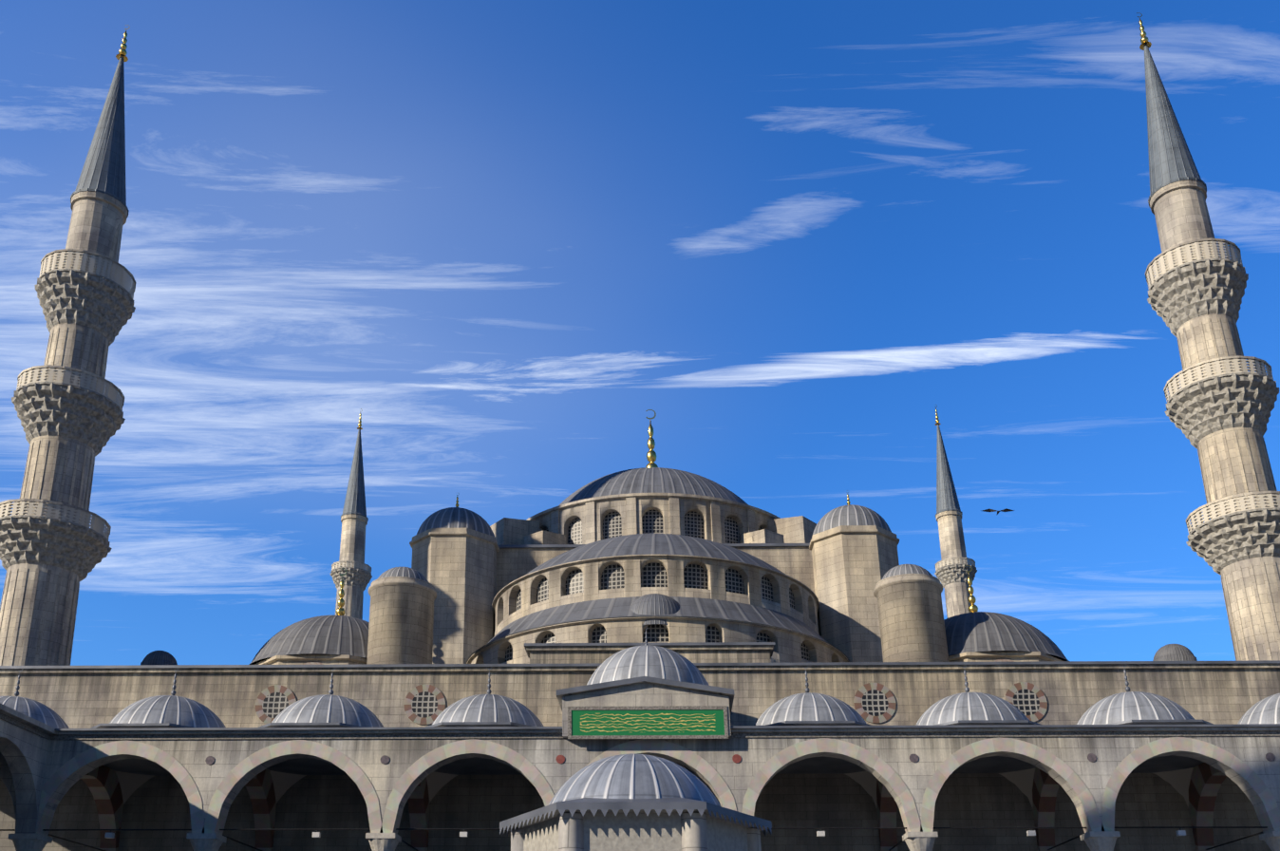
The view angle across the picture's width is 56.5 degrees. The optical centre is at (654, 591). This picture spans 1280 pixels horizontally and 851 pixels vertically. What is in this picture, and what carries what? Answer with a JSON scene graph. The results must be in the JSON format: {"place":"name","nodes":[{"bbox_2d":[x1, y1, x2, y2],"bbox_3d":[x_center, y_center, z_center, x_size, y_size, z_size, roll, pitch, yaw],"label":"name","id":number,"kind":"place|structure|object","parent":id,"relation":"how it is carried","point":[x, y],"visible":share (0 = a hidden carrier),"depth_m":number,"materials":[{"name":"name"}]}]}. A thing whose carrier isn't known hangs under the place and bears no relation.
{"place":"outdoors","nodes":[
{"label":"outdoors","id":0,"kind":"place"},
{"bbox_2d":[426,771,457,802],"bbox_3d":[-7.959,8.862,57.145,7.916,5.480,7.700,0,-20,1],"label":"pendentive","id":1,"kind":"object","parent":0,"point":[437,781],"visible":0.02,"depth_m":60.42,"materials":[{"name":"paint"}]},
{"bbox_2d":[0,735,1279,826],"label":"arcade wall","id":2,"kind":"structure","parent":0,"point":[755,754],"depth_m":52.76,"materials":[{"name":"grey stone"}]},
{"bbox_2d":[379,738,554,833],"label":"arch","id":3,"kind":"structure","parent":2,"relation":"attached to","point":[393,811],"depth_m":52.69,"materials":[{"name":"beige stone"}]},
{"bbox_2d":[103,754,1203,775],"bbox_3d":[-0.222,7.715,56.974,73.214,0.480,8.150,0,-20,1],"label":"vault","id":4,"kind":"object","parent":2,"relation":"on","point":[819,764],"depth_m":58.95,"materials":[{"name":"grey stone"}]},
{"bbox_2d":[0,696,69,728],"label":"dome","id":5,"kind":"structure","parent":4,"relation":"on","point":[39,711],"depth_m":57.30,"materials":[{"name":"metal"}]},
{"bbox_2d":[14,667,22,696],"bbox_3d":[-31.499,4.523,59.065,0.334,1.608,0.351,0,-20,1],"label":"finial","id":6,"kind":"object","parent":5,"relation":"on","point":[16,692],"visible":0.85,"depth_m":58.94,"materials":[{"name":"metal"}]},
{"bbox_2d":[35,740,204,835],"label":"arch","id":7,"kind":"structure","parent":4,"relation":"attached to","point":[175,768],"depth_m":52.89,"materials":[{"name":"beige stone"}]},
{"bbox_2d":[114,770,153,803],"bbox_3d":[-23.557,8.942,57.371,7.916,5.480,7.700,0,-20,1],"label":"pendentive","id":8,"kind":"object","parent":4,"relation":"on","point":[130,783],"visible":0.02,"depth_m":60.63,"materials":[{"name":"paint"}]},
{"bbox_2d":[90,695,225,728],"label":"dome","id":9,"kind":"structure","parent":4,"relation":"on","point":[158,711],"depth_m":56.16,"materials":[{"name":"metal"}]},
{"bbox_2d":[170,666,178,695],"bbox_3d":[-23.700,4.483,58.952,0.334,1.608,0.351,0,-20,1],"label":"finial","id":10,"kind":"object","parent":9,"relation":"on","point":[174,687],"visible":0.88,"depth_m":58.83,"materials":[{"name":"metal"}]},
{"bbox_2d":[269,770,306,802],"bbox_3d":[-15.758,8.902,57.258,7.916,5.480,7.700,0,-20,1],"label":"pendentive","id":11,"kind":"object","parent":4,"relation":"on","point":[283,782],"depth_m":60.52,"materials":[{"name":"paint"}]},
{"bbox_2d":[201,739,382,835],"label":"arch","id":12,"kind":"structure","parent":4,"relation":"attached to","point":[215,821],"depth_m":52.73,"materials":[{"name":"beige stone"}]},
{"bbox_2d":[258,694,384,727],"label":"dome","id":13,"kind":"structure","parent":4,"relation":"on","point":[326,710],"depth_m":56.01,"materials":[{"name":"metal"}]},
{"bbox_2d":[328,665,335,694],"bbox_3d":[-15.900,4.443,58.839,0.334,1.608,0.351,0,-20,1],"label":"finial","id":14,"kind":"object","parent":13,"relation":"on","point":[330,690],"visible":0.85,"depth_m":58.72,"materials":[{"name":"metal"}]},
{"bbox_2d":[424,694,543,727],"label":"dome","id":15,"kind":"structure","parent":4,"relation":"on","point":[486,710],"depth_m":55.88,"materials":[{"name":"metal"}]},
{"bbox_2d":[487,664,491,694],"bbox_3d":[-8.101,4.403,58.726,0.334,1.608,0.351,0,-20,1],"label":"finial","id":16,"kind":"object","parent":15,"relation":"on","point":[489,691],"visible":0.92,"depth_m":58.60,"materials":[{"name":"metal"}]},
{"bbox_2d":[0,826,1267,850],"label":"tie rods","id":17,"kind":"object","parent":4,"relation":"attached to","point":[820,833],"visible":0.69,"depth_m":52.22,"materials":[{"name":"grey metal"}]},
{"bbox_2d":[754,692,871,725],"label":"dome","id":18,"kind":"structure","parent":4,"relation":"on","point":[809,708],"depth_m":55.65,"materials":[{"name":"metal"}]},
{"bbox_2d":[804,663,809,692],"bbox_3d":[7.497,4.323,58.500,0.334,1.608,0.351,0,-20,1],"label":"finial","id":19,"kind":"object","parent":18,"relation":"on","point":[807,689],"visible":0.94,"depth_m":58.40,"materials":[{"name":"metal"}]},
{"bbox_2d":[844,770,876,806],"bbox_3d":[7.639,8.782,56.918,7.916,5.480,7.700,0,-20,1],"label":"pendentive","id":20,"kind":"object","parent":4,"relation":"on","point":[866,780],"visible":0.08,"depth_m":60.11,"materials":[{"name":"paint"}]},
{"bbox_2d":[915,692,1040,725],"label":"dome","id":21,"kind":"structure","parent":4,"relation":"on","point":[967,708],"depth_m":55.56,"materials":[{"name":"metal"}]},
{"bbox_2d":[962,662,969,692],"bbox_3d":[15.296,4.283,58.387,0.334,1.608,0.351,0,-20,1],"label":"finial","id":22,"kind":"object","parent":21,"relation":"on","point":[967,688],"visible":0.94,"depth_m":58.26,"materials":[{"name":"metal"}]},
{"bbox_2d":[998,768,1035,806],"bbox_3d":[15.438,8.742,56.805,7.916,5.480,7.700,0,-20,1],"label":"pendentive","id":23,"kind":"object","parent":4,"relation":"on","point":[1022,781],"visible":0.02,"depth_m":59.96,"materials":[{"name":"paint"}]},
{"bbox_2d":[1076,691,1213,724],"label":"dome","id":24,"kind":"structure","parent":4,"relation":"on","point":[1135,707],"depth_m":55.48,"materials":[{"name":"metal"}]},
{"bbox_2d":[1121,662,1129,691],"bbox_3d":[23.095,4.243,58.274,0.334,1.608,0.351,0,-20,1],"label":"finial","id":25,"kind":"object","parent":24,"relation":"on","point":[1127,687],"visible":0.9,"depth_m":58.16,"materials":[{"name":"metal"}]},
{"bbox_2d":[1153,767,1193,807],"bbox_3d":[23.237,8.702,56.692,7.916,5.480,7.700,0,-20,1],"label":"pendentive","id":26,"kind":"object","parent":4,"relation":"on","point":[1178,780],"visible":0.02,"depth_m":59.84,"materials":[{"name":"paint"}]},
{"bbox_2d":[1237,693,1279,724],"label":"dome","id":27,"kind":"structure","parent":4,"relation":"on","point":[1266,710],"depth_m":56.42,"materials":[{"name":"metal"}]},
{"bbox_2d":[585,738,736,810],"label":"arch","id":28,"kind":"structure","parent":2,"relation":"attached to","point":[707,771],"depth_m":52.73,"materials":[{"name":"beige stone"}]},
{"bbox_2d":[50,723,1279,739],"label":"cornice","id":29,"kind":"structure","parent":2,"relation":"attached to","point":[736,731],"depth_m":52.90,"materials":[{"name":"stone"}]},
{"bbox_2d":[205,752,1275,764],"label":"roundels","id":30,"kind":"object","parent":2,"relation":"attached to","point":[737,758],"visible":0.79,"depth_m":52.62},
{"bbox_2d":[741,737,922,832],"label":"arch","id":31,"kind":"structure","parent":2,"relation":"attached to","point":[774,763],"depth_m":52.43,"materials":[{"name":"beige stone"}]},
{"bbox_2d":[920,736,1104,832],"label":"arch","id":32,"kind":"structure","parent":2,"relation":"attached to","point":[1088,815],"depth_m":52.26,"materials":[{"name":"beige stone"}]},
{"bbox_2d":[1101,736,1279,833],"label":"arch","id":33,"kind":"structure","parent":2,"relation":"attached to","point":[1268,812],"depth_m":52.15,"materials":[{"name":"beige stone"}]},
{"bbox_2d":[0,0,1279,665],"label":"sky","id":34,"kind":"structure","parent":0,"point":[503,235],"materials":[{"name":"blue"}]},
{"bbox_2d":[556,676,734,738],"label":"portal block","id":35,"kind":"structure","parent":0,"point":[644,692],"depth_m":53.11,"materials":[{"name":"grey stone"}]},
{"bbox_2d":[586,645,708,685],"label":"dome","id":36,"kind":"structure","parent":35,"relation":"on","point":[651,661],"depth_m":56.41,"materials":[{"name":"grey metal"}]},
{"bbox_2d":[644,625,648,645],"bbox_3d":[-0.374,2.290,59.348,0.248,1.194,0.261,0,-20,1],"label":"finial","id":37,"kind":"object","parent":36,"relation":"on","point":[646,641],"visible":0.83,"depth_m":59.27,"materials":[{"name":"metal"}]},
{"bbox_2d":[571,709,724,734],"bbox_3d":[-0.290,5.797,52.768,6.790,1.157,0.001,0,-20,1],"label":"panel","id":38,"kind":"object","parent":35,"relation":"attached to","point":[664,722],"visible":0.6,"depth_m":52.77,"materials":[{"name":"green paint"}]},
{"bbox_2d":[694,772,721,806],"bbox_3d":[-0.160,8.822,57.032,7.916,5.480,7.700,0,-20,1],"label":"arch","id":39,"kind":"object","parent":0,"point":[702,780],"depth_m":60.50,"materials":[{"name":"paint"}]},
{"bbox_2d":[981,508,1014,514],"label":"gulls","id":40,"kind":"object","parent":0,"point":[998,512],"visible":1,"depth_m":48.36,"materials":[{"name":"grey"}]},
{"bbox_2d":[1153,643,1197,660],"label":"small dome","id":41,"kind":"structure","parent":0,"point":[1173,652],"depth_m":67.71,"materials":[{"name":"grey metal"}]},
{"label":"ground","id":42,"kind":"structure","parent":0,"visible":0},
{"bbox_2d":[0,703,56,833],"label":"side wing","id":43,"kind":"structure","parent":42,"relation":"on","point":[24,742],"depth_m":51.98,"materials":[{"name":"stone"}]},
{"bbox_2d":[7,833,52,850],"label":"column","id":44,"kind":"structure","parent":42,"relation":"on","point":[30,841],"depth_m":51.83,"materials":[{"name":"white stone"}]},
{"bbox_2d":[0,190,135,665],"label":"minaret","id":45,"kind":"object","parent":42,"relation":"on","point":[48,564],"visible":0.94,"depth_m":69.02,"materials":[{"name":"stone"}]},
{"bbox_2d":[0,248,136,540],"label":"minaret rails","id":46,"kind":"object","parent":45,"relation":"on","point":[65,258],"visible":0.48,"depth_m":69.69,"materials":[{"name":"beige stone"}]},
{"bbox_2d":[70,54,129,216],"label":"minaret spire","id":47,"kind":"structure","parent":45,"relation":"on","point":[103,170],"depth_m":76.92,"materials":[{"name":"grey metal"}]},
{"bbox_2d":[115,24,130,61],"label":"finial","id":48,"kind":"object","parent":47,"relation":"on","point":[122,50],"visible":0.92,"depth_m":80.61,"materials":[{"name":"metal"}]},
{"bbox_2d":[47,765,123,850],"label":"arch","id":49,"kind":"structure","parent":42,"relation":"on","point":[103,782],"depth_m":59.53,"materials":[{"name":"stone"}]},
{"bbox_2d":[186,832,226,850],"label":"column","id":50,"kind":"structure","parent":42,"relation":"on","point":[206,841],"depth_m":51.71,"materials":[{"name":"white stone"}]},
{"bbox_2d":[244,768,276,850],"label":"arch","id":51,"kind":"structure","parent":42,"relation":"on","point":[260,787],"depth_m":59.49,"materials":[{"name":"stone"}]},
{"bbox_2d":[330,513,372,619],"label":"minaret","id":52,"kind":"object","parent":42,"relation":"on","point":[352,547],"visible":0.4,"depth_m":132.58,"materials":[{"name":"stone"}]},
{"bbox_2d":[331,560,371,573],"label":"minaret rails","id":53,"kind":"object","parent":52,"relation":"on","point":[343,563],"visible":0.12,"depth_m":131.83,"materials":[{"name":"beige stone"}]},
{"bbox_2d":[340,427,368,520],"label":"minaret spire","id":54,"kind":"structure","parent":52,"relation":"on","point":[355,500],"depth_m":136.10,"materials":[{"name":"grey metal"}]},
{"bbox_2d":[357,408,362,429],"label":"finial","id":55,"kind":"object","parent":54,"relation":"on","point":[360,422],"visible":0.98,"depth_m":139.65,"materials":[{"name":"metal"}]},
{"bbox_2d":[365,832,401,850],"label":"column","id":56,"kind":"structure","parent":42,"relation":"on","point":[384,841],"depth_m":51.59,"materials":[{"name":"white stone"}]},
{"bbox_2d":[407,776,429,850],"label":"arch","id":57,"kind":"structure","parent":42,"relation":"on","point":[418,800],"depth_m":59.41,"materials":[{"name":"stone"}]},
{"bbox_2d":[499,797,771,850],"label":"fountain roof","id":58,"kind":"structure","parent":42,"relation":"on","point":[633,824],"depth_m":25.02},
{"bbox_2d":[548,752,720,806],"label":"dome","id":59,"kind":"structure","parent":58,"relation":"on","point":[632,776],"depth_m":26.19,"materials":[{"name":"grey metal"}]},
{"bbox_2d":[0,772,1271,850],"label":"back wall","id":60,"kind":"structure","parent":42,"relation":"on","point":[980,800],"depth_m":60.03,"materials":[{"name":"stone"}]},
{"bbox_2d":[0,641,1279,728],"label":"back wall","id":61,"kind":"structure","parent":60,"relation":"on","point":[1214,692],"depth_m":62.30,"materials":[{"name":"stone"}]},
{"bbox_2d":[255,684,296,723],"bbox_3d":[-19.760,5.930,62.216,2.160,2.160,0.060,0,-20,1],"label":"round window","id":62,"kind":"structure","parent":61,"relation":"attached to","point":[272,703],"depth_m":62.26,"materials":[{"name":"beige stone"}]},
{"bbox_2d":[403,684,445,724],"bbox_3d":[-11.961,5.889,62.103,2.160,2.160,0.060,0,-20,1],"label":"round window","id":63,"kind":"structure","parent":61,"relation":"attached to","point":[423,704],"depth_m":62.09,"materials":[{"name":"beige stone"}]},
{"bbox_2d":[853,682,895,723],"bbox_3d":[11.436,5.769,61.764,2.160,2.160,0.060,0,-20,1],"label":"round window","id":64,"kind":"structure","parent":61,"relation":"attached to","point":[874,703],"depth_m":61.75,"materials":[{"name":"beige stone"}]},
{"bbox_2d":[1004,681,1047,721],"bbox_3d":[19.235,5.729,61.651,2.160,2.160,0.060,0,-20,1],"label":"round window","id":65,"kind":"structure","parent":61,"relation":"attached to","point":[1028,701],"depth_m":61.68,"materials":[{"name":"beige stone"}]},
{"bbox_2d":[495,543,815,635],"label":"wall","id":66,"kind":"structure","parent":42,"relation":"on","point":[517,561],"depth_m":81.15,"materials":[{"name":"stone"}]},
{"bbox_2d":[140,650,177,664],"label":"small dome","id":67,"kind":"structure","parent":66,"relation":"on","point":[159,657],"depth_m":68.68,"materials":[{"name":"grey metal"}]},
{"bbox_2d":[254,654,367,664],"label":"dome base","id":68,"kind":"object","parent":66,"relation":"on","point":[341,659],"visible":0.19,"depth_m":67.57,"materials":[{"name":"stone"}]},
{"bbox_2d":[248,615,369,664],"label":"dome","id":69,"kind":"structure","parent":68,"relation":"on","point":[329,634],"depth_m":68.77,"materials":[{"name":"grey metal"}]},
{"bbox_2d":[335,567,346,615],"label":"finial","id":70,"kind":"object","parent":69,"relation":"on","point":[340,611],"visible":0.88,"depth_m":73.75,"materials":[{"name":"gold metal"}]},
{"bbox_2d":[303,660,322,664],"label":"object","id":71,"kind":"object","parent":68,"relation":"attached to","point":[313,663],"visible":0.02,"depth_m":67.54,"materials":[{"name":"stone"}]},
{"bbox_2d":[366,576,436,663],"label":"turret","id":72,"kind":"object","parent":66,"relation":"on","point":[401,619],"visible":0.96,"depth_m":67.66,"materials":[{"name":"beige stone"}]},
{"bbox_2d":[377,566,428,582],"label":"turret dome","id":73,"kind":"structure","parent":72,"relation":"on","point":[407,572],"depth_m":68.88,"materials":[{"name":"grey metal"}]},
{"bbox_2d":[409,527,499,663],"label":"tower","id":74,"kind":"structure","parent":66,"relation":"on","point":[456,568],"depth_m":78.01,"materials":[{"name":"stone"}]},
{"bbox_2d":[416,507,494,536],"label":"dome","id":75,"kind":"structure","parent":74,"relation":"on","point":[454,517],"depth_m":79.80,"materials":[{"name":"grey metal"}]},
{"bbox_2d":[526,492,780,544],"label":"drum","id":76,"kind":"object","parent":66,"relation":"on","point":[619,515],"visible":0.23,"depth_m":83.39,"materials":[{"name":"beige stone"}]},
{"bbox_2d":[559,467,747,521],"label":"dome","id":77,"kind":"structure","parent":76,"relation":"on","point":[651,480],"depth_m":87.80,"materials":[{"name":"grey metal"}]},
{"bbox_2d":[645,409,658,467],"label":"crescent finial","id":78,"kind":"object","parent":77,"relation":"on","point":[651,456],"visible":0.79,"depth_m":96.85,"materials":[{"name":"gold metal"}]},
{"bbox_2d":[489,515,816,545],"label":"buttresses","id":79,"kind":"structure","parent":66,"relation":"on","point":[800,529],"depth_m":84.49,"materials":[{"name":"stone"}]},
{"bbox_2d":[491,554,820,640],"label":"drum wall","id":80,"kind":"structure","parent":66,"relation":"on","point":[641,575],"depth_m":70.51,"materials":[{"name":"beige stone"}]},
{"bbox_2d":[492,533,819,610],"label":"half dome","id":81,"kind":"structure","parent":66,"relation":"on","point":[653,544],"depth_m":72.06,"materials":[{"name":"grey metal"}]},
{"bbox_2d":[466,616,848,663],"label":"tier","id":82,"kind":"object","parent":66,"relation":"on","point":[792,647],"visible":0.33,"depth_m":67.46,"materials":[{"name":"beige stone"}]},
{"bbox_2d":[622,593,679,624],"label":"small dome","id":83,"kind":"object","parent":82,"relation":"on","point":[654,604],"visible":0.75,"depth_m":67.08,"materials":[{"name":"grey metal"}]},
{"bbox_2d":[465,596,849,663],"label":"sloped roof","id":84,"kind":"object","parent":82,"relation":"on","point":[620,607],"visible":0.67,"depth_m":68.77,"materials":[{"name":"grey metal"}]},
{"bbox_2d":[809,525,899,661],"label":"tower","id":85,"kind":"structure","parent":66,"relation":"on","point":[853,565],"depth_m":77.65,"materials":[{"name":"stone"}]},
{"bbox_2d":[811,504,891,536],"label":"dome","id":86,"kind":"structure","parent":85,"relation":"on","point":[851,515],"depth_m":79.42,"materials":[{"name":"grey metal"}]},
{"bbox_2d":[847,489,850,505],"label":"finial","id":87,"kind":"object","parent":86,"relation":"on","point":[848,501],"visible":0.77,"depth_m":82.11,"materials":[{"name":"metal"}]},
{"bbox_2d":[873,573,948,661],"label":"turret","id":88,"kind":"object","parent":66,"relation":"on","point":[911,617],"visible":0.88,"depth_m":67.23,"materials":[{"name":"beige stone"}]},
{"bbox_2d":[881,564,932,580],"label":"turret dome","id":89,"kind":"structure","parent":88,"relation":"on","point":[902,569],"depth_m":68.45,"materials":[{"name":"grey metal"}]},
{"bbox_2d":[948,651,1062,661],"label":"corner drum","id":90,"kind":"object","parent":66,"relation":"on","point":[1013,656],"visible":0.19,"depth_m":67.01,"materials":[{"name":"stone"}]},
{"bbox_2d":[993,658,1013,661],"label":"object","id":91,"kind":"object","parent":90,"relation":"attached to","point":[1003,660],"visible":0.06,"depth_m":66.97,"materials":[{"name":"stone"}]},
{"bbox_2d":[943,611,1068,660],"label":"dome","id":92,"kind":"structure","parent":90,"relation":"on","point":[978,631],"depth_m":68.19,"materials":[{"name":"grey metal"}]},
{"bbox_2d":[964,564,978,612],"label":"finial","id":93,"kind":"object","parent":92,"relation":"on","point":[972,607],"visible":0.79,"depth_m":73.18,"materials":[{"name":"metal"}]},
{"bbox_2d":[876,778,897,850],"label":"arch","id":94,"kind":"structure","parent":42,"relation":"on","point":[886,805],"depth_m":59.07,"materials":[{"name":"stone"}]},
{"bbox_2d":[902,831,938,850],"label":"column","id":95,"kind":"structure","parent":42,"relation":"on","point":[919,840],"depth_m":51.24,"materials":[{"name":"white stone"}]},
{"bbox_2d":[934,509,977,618],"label":"minaret","id":96,"kind":"object","parent":42,"relation":"on","point":[952,578],"visible":0.31,"depth_m":131.46,"materials":[{"name":"stone"}]},
{"bbox_2d":[935,422,962,515],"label":"minaret spire","id":97,"kind":"structure","parent":96,"relation":"on","point":[947,498],"depth_m":135.13,"materials":[{"name":"grey metal"}]},
{"bbox_2d":[934,405,941,425],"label":"finial","id":98,"kind":"object","parent":97,"relation":"on","point":[937,420],"visible":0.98,"depth_m":138.67,"materials":[{"name":"metal"}]},
{"bbox_2d":[935,556,975,570],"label":"minaret rails","id":99,"kind":"object","parent":96,"relation":"on","point":[938,564],"visible":0.15,"depth_m":130.88,"materials":[{"name":"beige stone"}]},
{"bbox_2d":[1032,767,1059,850],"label":"arch","id":100,"kind":"structure","parent":42,"relation":"on","point":[1045,785],"depth_m":58.93,"materials":[{"name":"stone"}]},
{"bbox_2d":[1080,830,1120,850],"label":"column","id":101,"kind":"structure","parent":42,"relation":"on","point":[1100,840],"depth_m":51.14,"materials":[{"name":"white stone"}]},
{"bbox_2d":[1147,179,1279,660],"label":"minaret","id":102,"kind":"object","parent":42,"relation":"on","point":[1221,422],"visible":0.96,"depth_m":68.27,"materials":[{"name":"stone"}]},
{"bbox_2d":[1143,42,1206,207],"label":"minaret spire","id":103,"kind":"structure","parent":102,"relation":"on","point":[1171,160],"depth_m":75.93,"materials":[{"name":"grey metal"}]},
{"bbox_2d":[1136,12,1151,50],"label":"finial","id":104,"kind":"object","parent":103,"relation":"on","point":[1144,39],"visible":0.92,"depth_m":79.62,"materials":[{"name":"metal"}]},
{"bbox_2d":[1145,237,1279,534],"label":"balcony parapets","id":105,"kind":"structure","parent":102,"relation":"attached to","point":[1174,385],"depth_m":68.92,"materials":[{"name":"beige stone"}]},
{"bbox_2d":[1188,762,1263,850],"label":"arch","id":106,"kind":"structure","parent":42,"relation":"on","point":[1206,781],"depth_m":58.77,"materials":[{"name":"stone"}]},
{"bbox_2d":[1259,830,1279,850],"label":"column","id":107,"kind":"structure","parent":42,"relation":"on","point":[1271,838],"depth_m":51.27,"materials":[{"name":"white stone"}]}
]}

